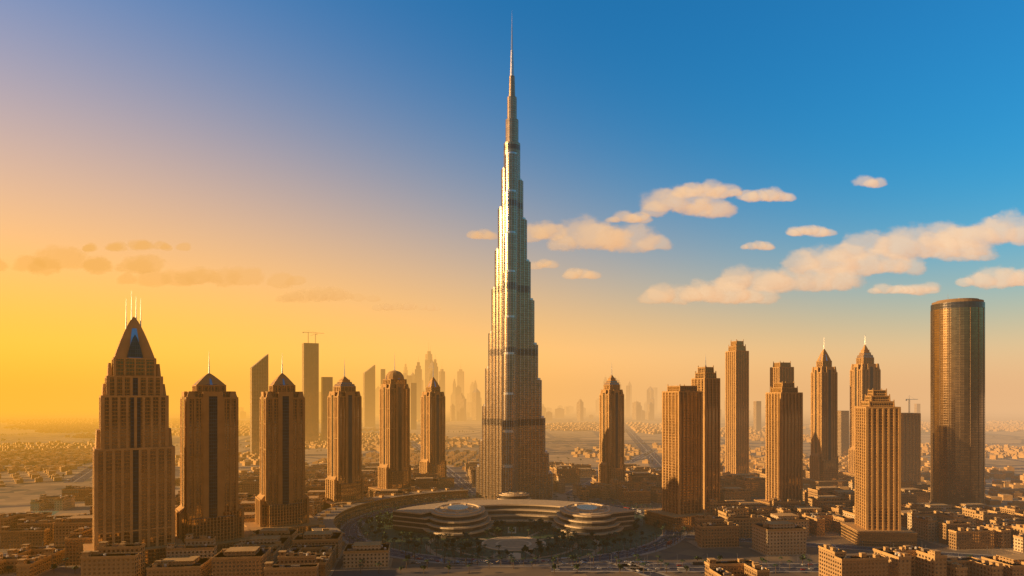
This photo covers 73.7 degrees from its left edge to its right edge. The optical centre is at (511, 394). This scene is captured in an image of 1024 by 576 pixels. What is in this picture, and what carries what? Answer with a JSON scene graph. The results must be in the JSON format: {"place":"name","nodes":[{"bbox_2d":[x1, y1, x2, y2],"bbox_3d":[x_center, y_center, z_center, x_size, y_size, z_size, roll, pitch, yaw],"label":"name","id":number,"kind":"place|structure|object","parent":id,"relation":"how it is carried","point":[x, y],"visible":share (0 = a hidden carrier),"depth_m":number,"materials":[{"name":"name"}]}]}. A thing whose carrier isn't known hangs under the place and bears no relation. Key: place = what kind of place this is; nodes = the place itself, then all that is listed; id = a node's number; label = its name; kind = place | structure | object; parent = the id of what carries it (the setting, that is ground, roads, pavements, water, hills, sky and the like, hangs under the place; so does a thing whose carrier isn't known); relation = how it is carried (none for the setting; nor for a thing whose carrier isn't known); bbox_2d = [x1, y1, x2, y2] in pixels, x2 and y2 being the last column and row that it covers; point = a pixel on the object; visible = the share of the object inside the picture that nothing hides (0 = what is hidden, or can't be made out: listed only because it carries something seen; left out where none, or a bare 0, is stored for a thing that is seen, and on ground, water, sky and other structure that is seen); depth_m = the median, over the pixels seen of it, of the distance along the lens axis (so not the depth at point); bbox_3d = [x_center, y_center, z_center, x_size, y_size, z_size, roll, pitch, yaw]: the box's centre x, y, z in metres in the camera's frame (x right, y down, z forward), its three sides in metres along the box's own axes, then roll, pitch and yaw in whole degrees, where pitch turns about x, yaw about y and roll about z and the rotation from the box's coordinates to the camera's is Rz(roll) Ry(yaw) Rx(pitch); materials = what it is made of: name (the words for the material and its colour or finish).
{"place":"outdoors","nodes":[
{"label":"outdoors","id":0,"kind":"place"},
{"bbox_2d":[33,511,58,514],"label":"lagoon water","id":1,"kind":"structure","parent":0,"point":[54,512],"depth_m":1051.47,"materials":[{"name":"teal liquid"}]},
{"bbox_2d":[0,395,1023,575],"bbox_3d":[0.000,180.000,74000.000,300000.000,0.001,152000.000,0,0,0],"label":"ground","id":2,"kind":"structure","parent":0,"point":[15,497],"depth_m":2240.99,"materials":[{"name":"beige sand"}]},
{"bbox_2d":[83,291,183,571],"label":"art deco tower","id":3,"kind":"structure","parent":2,"relation":"on","point":[133,475],"depth_m":698.77,"materials":[{"name":"concrete"}]},
{"bbox_2d":[175,363,257,553],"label":"tower","id":4,"kind":"structure","parent":2,"relation":"on","point":[209,505],"depth_m":757.34,"materials":[{"name":"concrete"}]},
{"bbox_2d":[244,363,322,533],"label":"tower","id":5,"kind":"structure","parent":2,"relation":"on","point":[281,499],"depth_m":850.14,"materials":[{"name":"concrete"}]},
{"bbox_2d":[324,358,374,509],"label":"tower","id":6,"kind":"structure","parent":2,"relation":"on","point":[344,481],"depth_m":1047.28,"materials":[{"name":"concrete"}]},
{"bbox_2d":[368,359,420,496],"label":"tower","id":7,"kind":"structure","parent":2,"relation":"on","point":[394,469],"depth_m":1185.19,"materials":[{"name":"concrete"}]},
{"bbox_2d":[412,377,453,487],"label":"tower","id":8,"kind":"structure","parent":2,"relation":"on","point":[433,460],"depth_m":1326.66,"materials":[{"name":"concrete"}]},
{"bbox_2d":[0,426,1015,572],"bbox_3d":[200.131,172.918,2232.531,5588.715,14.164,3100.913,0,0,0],"label":"trees","id":9,"kind":"object","parent":2,"relation":"on","point":[496,530],"visible":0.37,"depth_m":811.19,"materials":[{"name":"green plant"}]},
{"bbox_2d":[0,424,1016,574],"bbox_3d":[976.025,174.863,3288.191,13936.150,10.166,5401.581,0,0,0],"label":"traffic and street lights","id":10,"kind":"object","parent":2,"relation":"on","point":[568,558],"visible":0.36,"depth_m":748.39,"materials":[{"name":"yellow paint"}]},
{"bbox_2d":[0,460,1023,575],"bbox_3d":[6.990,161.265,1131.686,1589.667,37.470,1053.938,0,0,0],"label":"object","id":11,"kind":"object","parent":2,"relation":"on","point":[32,543],"visible":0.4,"depth_m":802.07,"materials":[{"name":"concrete"}]},
{"bbox_2d":[362,491,661,565],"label":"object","id":12,"kind":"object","parent":2,"relation":"on","point":[475,516],"visible":0.89,"depth_m":884.21,"materials":[{"name":"beige concrete"}]},
{"bbox_2d":[0,418,1023,507],"bbox_3d":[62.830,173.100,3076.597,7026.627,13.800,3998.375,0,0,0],"label":"buildings","id":13,"kind":"structure","parent":2,"relation":"on","point":[65,456],"depth_m":2062.82,"materials":[{"name":"concrete"}]},
{"bbox_2d":[476,27,552,499],"bbox_3d":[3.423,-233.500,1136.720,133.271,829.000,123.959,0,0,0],"label":"skyscraper","id":14,"kind":"structure","parent":2,"relation":"on","point":[513,454],"depth_m":1148.23,"materials":[{"name":"silver glass"}]},
{"bbox_2d":[239,332,919,456],"bbox_3d":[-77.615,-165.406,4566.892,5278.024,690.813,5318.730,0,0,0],"label":"distant skyscrapers","id":15,"kind":"structure","parent":2,"relation":"on","point":[315,404],"depth_m":3808.34,"materials":[{"name":"beige concrete"}]},
{"bbox_2d":[591,369,624,488],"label":"tower","id":16,"kind":"structure","parent":2,"relation":"on","point":[611,465],"depth_m":1253.00,"materials":[{"name":"concrete"}]},
{"bbox_2d":[644,384,712,531],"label":"tower","id":17,"kind":"structure","parent":2,"relation":"on","point":[682,455],"depth_m":926.15,"materials":[{"name":"concrete"}]},
{"bbox_2d":[720,339,757,475],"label":"tower","id":18,"kind":"structure","parent":2,"relation":"on","point":[736,407],"depth_m":1446.12,"materials":[{"name":"concrete"}]},
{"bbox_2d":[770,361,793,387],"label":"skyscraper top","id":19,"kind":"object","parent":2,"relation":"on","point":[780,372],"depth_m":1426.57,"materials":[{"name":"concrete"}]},
{"bbox_2d":[803,349,847,487],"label":"tower","id":20,"kind":"structure","parent":2,"relation":"on","point":[824,464],"depth_m":1294.09,"materials":[{"name":"concrete"}]},
{"bbox_2d":[839,345,880,476],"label":"tower","id":21,"kind":"structure","parent":2,"relation":"on","point":[865,373],"depth_m":1413.44,"materials":[{"name":"concrete"}]},
{"bbox_2d":[840,389,917,546],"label":"tower","id":22,"kind":"structure","parent":2,"relation":"on","point":[877,523],"depth_m":821.24,"materials":[{"name":"concrete"}]},
{"bbox_2d":[901,397,926,484],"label":"tower","id":23,"kind":"structure","parent":2,"relation":"on","point":[910,446],"depth_m":1314.93,"materials":[{"name":"concrete"}]},
{"bbox_2d":[929,298,986,504],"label":"cylindrical skyscraper","id":24,"kind":"structure","parent":2,"relation":"on","point":[957,400],"depth_m":1062.95,"materials":[{"name":"gold metal"}]},
{"bbox_2d":[0,0,1023,394],"label":"sky","id":25,"kind":"structure","parent":0,"point":[257,175],"materials":[{"name":"blue"}]},
{"bbox_2d":[1,418,1023,575],"bbox_3d":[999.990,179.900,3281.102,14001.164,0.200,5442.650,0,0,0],"label":"roads","id":26,"kind":"structure","parent":0,"point":[623,555],"depth_m":778.33,"materials":[{"name":"grey asphalt"}]},
{"bbox_2d":[691,358,719,509],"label":"tower","id":27,"kind":"structure","parent":0,"point":[706,380],"depth_m":985.62,"materials":[{"name":"concrete"}]},
{"bbox_2d":[754,381,804,505],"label":"tower","id":28,"kind":"structure","parent":0,"point":[783,441],"depth_m":1033.79,"materials":[{"name":"concrete"}]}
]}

